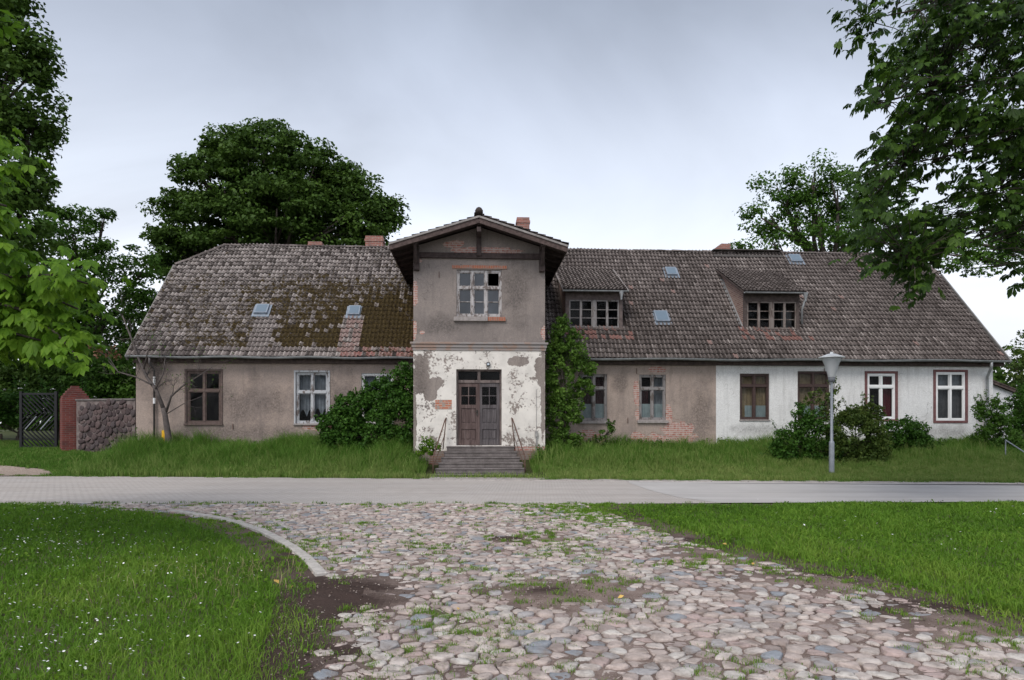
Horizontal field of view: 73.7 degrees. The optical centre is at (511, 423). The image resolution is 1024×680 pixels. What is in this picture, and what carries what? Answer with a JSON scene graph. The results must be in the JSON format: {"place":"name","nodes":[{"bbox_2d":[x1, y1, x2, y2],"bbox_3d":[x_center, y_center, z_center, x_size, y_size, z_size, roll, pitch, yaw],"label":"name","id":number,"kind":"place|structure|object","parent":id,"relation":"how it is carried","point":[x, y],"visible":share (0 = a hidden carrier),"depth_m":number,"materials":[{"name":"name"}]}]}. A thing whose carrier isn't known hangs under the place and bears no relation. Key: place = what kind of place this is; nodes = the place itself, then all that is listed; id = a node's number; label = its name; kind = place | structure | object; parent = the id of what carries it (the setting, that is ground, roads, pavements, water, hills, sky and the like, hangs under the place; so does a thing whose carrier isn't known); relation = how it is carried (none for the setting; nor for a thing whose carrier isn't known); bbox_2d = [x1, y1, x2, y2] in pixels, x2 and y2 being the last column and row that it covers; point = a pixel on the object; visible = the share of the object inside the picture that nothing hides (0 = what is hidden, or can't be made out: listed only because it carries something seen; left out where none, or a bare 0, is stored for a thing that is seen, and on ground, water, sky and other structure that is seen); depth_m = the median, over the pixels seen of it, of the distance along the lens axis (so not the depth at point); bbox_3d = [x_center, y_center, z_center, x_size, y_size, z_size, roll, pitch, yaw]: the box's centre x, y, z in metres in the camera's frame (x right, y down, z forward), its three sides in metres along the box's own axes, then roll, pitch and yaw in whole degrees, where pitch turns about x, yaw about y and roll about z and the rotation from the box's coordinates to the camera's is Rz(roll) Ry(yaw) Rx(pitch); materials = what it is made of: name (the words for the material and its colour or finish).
{"place":"outdoors","nodes":[
{"label":"outdoors","id":0,"kind":"place"},
{"bbox_2d":[0,465,48,475],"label":"gravel path","id":1,"kind":"structure","parent":0,"point":[8,470],"depth_m":21.70,"materials":[{"name":"beige gravel"}]},
{"bbox_2d":[0,476,716,503],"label":"sett road","id":2,"kind":"structure","parent":0,"point":[73,489],"depth_m":16.26,"materials":[{"name":"grey stone"}]},
{"bbox_2d":[0,474,1023,503],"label":"edge weeds","id":3,"kind":"object","parent":2,"relation":"on","point":[365,502],"visible":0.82,"depth_m":18.79,"materials":[{"name":"green plant"}]},
{"bbox_2d":[0,427,1022,503],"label":"ground","id":4,"kind":"structure","parent":0,"point":[9,435],"depth_m":22.14,"materials":[{"name":"green plant"}]},
{"bbox_2d":[0,352,56,439],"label":"hazel bush","id":5,"kind":"object","parent":4,"relation":"on","point":[6,376],"visible":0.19,"depth_m":31.06,"materials":[{"name":"green plant"}]},
{"bbox_2d":[0,0,71,273],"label":"chestnut tree","id":6,"kind":"object","parent":4,"relation":"on","point":[27,59],"visible":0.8,"depth_m":24.80,"materials":[{"name":"green plant"}]},
{"bbox_2d":[19,391,57,447],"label":"gate","id":7,"kind":"structure","parent":4,"relation":"on","point":[22,417],"depth_m":25.57,"materials":[{"name":"black paint"}]},
{"bbox_2d":[0,345,94,439],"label":"hazel bush","id":8,"kind":"object","parent":4,"relation":"on","point":[53,372],"visible":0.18,"depth_m":30.09,"materials":[{"name":"green plant"}]},
{"bbox_2d":[0,374,96,440],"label":"elder bush","id":9,"kind":"object","parent":4,"relation":"on","point":[6,404],"visible":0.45,"depth_m":27.53,"materials":[{"name":"green plant"}]},
{"bbox_2d":[0,9,131,376],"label":"chestnut tree","id":10,"kind":"object","parent":4,"relation":"on","point":[35,311],"visible":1,"depth_m":6.86,"materials":[{"name":"green plant"}]},
{"bbox_2d":[60,386,89,450],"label":"brick pillar","id":11,"kind":"structure","parent":4,"relation":"on","point":[70,395],"depth_m":24.75,"materials":[{"name":"red brick"}]},
{"bbox_2d":[0,203,163,388],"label":"ash tree","id":12,"kind":"object","parent":4,"relation":"on","point":[142,295],"visible":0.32,"depth_m":33.70,"materials":[{"name":"green plant"}]},
{"bbox_2d":[52,340,135,398],"bbox_3d":[-16.803,-1.244,28.953,5.014,4.586,2.502,0,0,0],"label":"hazel bush","id":13,"kind":"object","parent":4,"relation":"on","point":[111,385],"visible":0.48,"depth_m":28.38,"materials":[{"name":"green plant"}]},
{"bbox_2d":[75,398,135,452],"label":"stone wall","id":14,"kind":"structure","parent":4,"relation":"on","point":[98,421],"depth_m":24.40,"materials":[{"name":"grey stone"}]},
{"bbox_2d":[88,290,236,444],"bbox_3d":[-11.835,-1.701,23.448,5.493,5.920,1.719,0,0,9],"label":"young tree","id":15,"kind":"object","parent":4,"relation":"on","point":[166,424],"visible":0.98,"depth_m":23.44,"materials":[{"name":"brown plant"}]},
{"bbox_2d":[135,117,411,282],"bbox_3d":[-14.010,-8.571,41.137,16.245,19.299,9.377,0,0,0],"label":"lime tree","id":16,"kind":"object","parent":4,"relation":"on","point":[322,200],"visible":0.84,"depth_m":38.90,"materials":[{"name":"green plant"}]},
{"bbox_2d":[312,360,412,449],"bbox_3d":[-4.903,-0.334,23.220,3.749,3.619,1.315,0,0,0],"label":"elder bush","id":17,"kind":"object","parent":4,"relation":"on","point":[347,423],"visible":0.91,"depth_m":22.95,"materials":[{"name":"green plant"}]},
{"bbox_2d":[416,435,441,466],"bbox_3d":[-2.666,1.101,21.906,0.850,1.455,0.416,0,0,0],"label":"young shrub","id":18,"kind":"object","parent":4,"relation":"on","point":[424,449],"visible":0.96,"depth_m":21.84,"materials":[{"name":"green plant"}]},
{"bbox_2d":[0,424,1023,481],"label":"verge grass","id":19,"kind":"structure","parent":4,"relation":"on","point":[226,454],"depth_m":21.69,"materials":[{"name":"green plant"}]},
{"bbox_2d":[0,346,1023,431],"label":"distant wood","id":20,"kind":"object","parent":4,"relation":"on","point":[998,376],"visible":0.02,"depth_m":81.07,"materials":[{"name":"green plant"}]},
{"bbox_2d":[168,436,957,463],"bbox_3d":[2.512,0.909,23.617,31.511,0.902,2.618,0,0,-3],"label":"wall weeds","id":21,"kind":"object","parent":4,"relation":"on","point":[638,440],"depth_m":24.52,"materials":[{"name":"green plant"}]},
{"bbox_2d":[124,207,1011,475],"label":"old house","id":22,"kind":"structure","parent":4,"relation":"on","point":[723,340],"depth_m":25.20,"materials":[{"name":"paint"}]},
{"bbox_2d":[183,369,222,424],"bbox_3d":[-10.918,-0.936,24.219,1.355,1.993,0.200,0,0,-3],"label":"window","id":23,"kind":"structure","parent":22,"relation":"in","point":[189,371],"depth_m":24.23,"materials":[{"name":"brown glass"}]},
{"bbox_2d":[293,370,329,424],"bbox_3d":[-7.141,-0.918,24.489,1.306,1.956,0.345,0,0,-3],"label":"window","id":24,"kind":"structure","parent":22,"relation":"in","point":[311,387],"depth_m":24.46,"materials":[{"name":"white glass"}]},
{"bbox_2d":[362,373,392,423],"bbox_3d":[-4.836,-0.888,24.660,1.140,1.845,0.245,0,0,-3],"label":"window","id":25,"kind":"structure","parent":22,"relation":"in","point":[370,377],"depth_m":24.58,"materials":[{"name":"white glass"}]},
{"bbox_2d":[456,369,501,444],"bbox_3d":[-1.105,-0.539,22.865,1.509,2.533,0.170,0,0,-3],"label":"entrance door","id":26,"kind":"structure","parent":22,"relation":"in","point":[478,424],"depth_m":22.86,"materials":[{"name":"brown wood"}]},
{"bbox_2d":[452,265,506,321],"bbox_3d":[-1.072,-4.323,22.717,1.823,1.860,0.230,0,0,-3],"label":"window","id":27,"kind":"structure","parent":22,"relation":"in","point":[475,297],"depth_m":22.77,"materials":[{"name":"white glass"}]},
{"bbox_2d":[578,374,607,423],"bbox_3d":[2.977,-0.901,25.119,1.142,1.809,0.585,0,0,-3],"label":"window","id":28,"kind":"structure","parent":22,"relation":"in","point":[596,412],"depth_m":25.08,"materials":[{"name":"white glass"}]},
{"bbox_2d":[637,375,668,422],"bbox_3d":[5.145,-0.905,25.233,1.151,1.781,0.585,0,0,-3],"label":"window","id":29,"kind":"structure","parent":22,"relation":"in","point":[654,412],"depth_m":25.11,"materials":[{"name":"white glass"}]},
{"bbox_2d":[739,374,769,420],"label":"window","id":30,"kind":"structure","parent":22,"relation":"in","point":[754,388],"depth_m":25.39,"materials":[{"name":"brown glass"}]},
{"bbox_2d":[798,371,828,418],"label":"window","id":31,"kind":"structure","parent":22,"relation":"in","point":[808,381],"depth_m":25.56,"materials":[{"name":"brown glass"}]},
{"bbox_2d":[865,371,897,421],"bbox_3d":[13.771,-1.014,25.583,1.270,1.882,0.250,0,0,-3],"label":"window","id":32,"kind":"structure","parent":22,"relation":"in","point":[888,380],"depth_m":25.50,"materials":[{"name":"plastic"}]},
{"bbox_2d":[933,370,967,422],"bbox_3d":[16.443,-1.019,25.718,1.341,2.002,0.240,0,0,-3],"label":"window","id":33,"kind":"structure","parent":22,"relation":"in","point":[947,387],"depth_m":25.64,"materials":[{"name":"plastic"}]},
{"bbox_2d":[545,313,597,448],"bbox_3d":[1.951,-1.203,23.571,2.049,5.203,1.184,0,0,0],"label":"elder sapling","id":34,"kind":"object","parent":4,"relation":"on","point":[556,347],"visible":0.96,"depth_m":23.46,"materials":[{"name":"green plant"}]},
{"bbox_2d":[588,419,615,445],"bbox_3d":[3.166,0.611,24.100,1.005,1.581,0.541,0,0,0],"label":"young shrub","id":35,"kind":"object","parent":4,"relation":"on","point":[610,427],"visible":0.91,"depth_m":24.04,"materials":[{"name":"green plant"}]},
{"bbox_2d":[759,401,843,463],"bbox_3d":[9.350,0.414,22.197,2.771,2.281,1.106,0,0,0],"label":"rose bush","id":36,"kind":"object","parent":4,"relation":"on","point":[805,424],"visible":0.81,"depth_m":22.05,"materials":[{"name":"green plant"}]},
{"bbox_2d":[802,376,840,441],"bbox_3d":[10.729,-0.149,23.617,1.555,3.039,0.833,0,0,0],"label":"ash sapling","id":37,"kind":"object","parent":4,"relation":"on","point":[826,398],"visible":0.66,"depth_m":23.52,"materials":[{"name":"green plant"}]},
{"bbox_2d":[728,148,917,252],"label":"oak tree","id":38,"kind":"object","parent":4,"relation":"on","point":[820,227],"visible":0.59,"depth_m":42.14,"materials":[{"name":"green plant"}]},
{"bbox_2d":[818,352,844,472],"bbox_3d":[9.407,-0.188,20.100,0.720,3.838,0.720,0,0,0],"label":"street lamp","id":39,"kind":"object","parent":4,"relation":"on","point":[831,361],"visible":0.99,"depth_m":20.03,"materials":[{"name":"metal"}]},
{"bbox_2d":[821,391,894,463],"bbox_3d":[11.094,0.267,22.047,2.350,2.625,1.308,0,0,0],"label":"snowball bush","id":40,"kind":"object","parent":4,"relation":"on","point":[870,428],"visible":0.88,"depth_m":21.80,"materials":[{"name":"green leaf"},{"name":"bark"}]},
{"bbox_2d":[878,413,934,450],"bbox_3d":[13.495,0.525,23.481,2.042,1.751,1.076,0,0,0],"label":"snowball bush","id":41,"kind":"object","parent":4,"relation":"on","point":[916,434],"visible":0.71,"depth_m":23.25,"materials":[{"name":"green plant"}]},
{"bbox_2d":[826,0,1023,310],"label":"chestnut tree","id":42,"kind":"object","parent":4,"relation":"on","point":[925,55],"visible":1,"depth_m":11.34,"materials":[{"name":"green plant"}]},
{"bbox_2d":[895,196,1023,277],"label":"maple tree","id":43,"kind":"object","parent":4,"relation":"on","point":[977,255],"visible":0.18,"depth_m":36.86,"materials":[{"name":"green plant"}]},
{"bbox_2d":[966,389,1023,450],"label":"elder bush","id":44,"kind":"object","parent":4,"relation":"on","point":[996,423],"visible":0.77,"depth_m":23.86,"materials":[{"name":"green plant"}]},
{"bbox_2d":[993,380,1016,437],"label":"outbuilding","id":45,"kind":"structure","parent":4,"relation":"on","point":[1004,390],"depth_m":30.00,"materials":[{"name":"white paint"}]},
{"bbox_2d":[1000,381,1023,440],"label":"elder bush","id":46,"kind":"object","parent":4,"relation":"on","point":[1017,404],"visible":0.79,"depth_m":25.33,"materials":[{"name":"green plant"}]},
{"bbox_2d":[1002,330,1023,405],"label":"fruit tree","id":47,"kind":"object","parent":4,"relation":"on","point":[1018,369],"visible":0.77,"depth_m":33.88,"materials":[{"name":"green plant"}]},
{"bbox_2d":[1005,440,1023,454],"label":"stair rail","id":48,"kind":"object","parent":4,"relation":"on","point":[1013,445],"visible":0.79,"depth_m":22.36,"materials":[{"name":"metal"}]},
{"bbox_2d":[0,504,1023,679],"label":"dirt","id":49,"kind":"structure","parent":0,"point":[326,602],"depth_m":6.06,"materials":[{"name":"brown soil"}]},
{"bbox_2d":[0,501,335,679],"bbox_3d":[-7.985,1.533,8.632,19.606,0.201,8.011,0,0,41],"label":"lawn grass","id":50,"kind":"structure","parent":49,"relation":"on","point":[218,549],"depth_m":6.04,"materials":[{"name":"green plant"}]},
{"bbox_2d":[0,504,271,677],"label":"daisies","id":51,"kind":"object","parent":50,"relation":"on","point":[48,668],"visible":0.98,"depth_m":5.63,"materials":[{"name":"white plant"}]},
{"bbox_2d":[167,509,326,575],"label":"kerb","id":52,"kind":"structure","parent":49,"relation":"on","point":[316,568],"depth_m":9.16,"materials":[{"name":"concrete"}]},
{"bbox_2d":[0,506,1022,679],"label":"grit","id":53,"kind":"object","parent":49,"relation":"on","point":[311,678],"visible":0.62,"depth_m":5.90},
{"bbox_2d":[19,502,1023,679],"bbox_3d":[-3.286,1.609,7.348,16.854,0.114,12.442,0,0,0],"label":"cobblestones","id":54,"kind":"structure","parent":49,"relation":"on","point":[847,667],"depth_m":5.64,"materials":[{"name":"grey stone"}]},
{"bbox_2d":[111,502,1023,679],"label":"paving weeds","id":55,"kind":"object","parent":54,"relation":"on","point":[595,508],"visible":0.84,"depth_m":7.14,"materials":[{"name":"green plant"}]},
{"bbox_2d":[0,0,1023,423],"label":"sky","id":56,"kind":"structure","parent":0,"point":[608,124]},
{"bbox_2d":[274,543,955,608],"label":"fallen leaves","id":57,"kind":"object","parent":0,"point":[620,596],"visible":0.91,"depth_m":6.11,"materials":[{"name":"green plant"}]},
{"bbox_2d":[429,477,1020,483],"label":"curb","id":58,"kind":"structure","parent":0,"point":[662,480],"depth_m":19.34,"materials":[{"name":"grey concrete"}]},
{"bbox_2d":[604,499,1023,631],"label":"lawn grass","id":59,"kind":"structure","parent":0,"point":[893,520],"depth_m":9.19,"materials":[{"name":"green plant"}]},
{"bbox_2d":[628,481,1023,502],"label":"asphalt road","id":60,"kind":"structure","parent":0,"point":[749,492],"depth_m":15.98,"materials":[{"name":"grey asphalt"}]},
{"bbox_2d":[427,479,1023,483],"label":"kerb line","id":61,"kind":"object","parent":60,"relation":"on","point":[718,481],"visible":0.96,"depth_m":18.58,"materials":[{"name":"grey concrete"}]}
]}

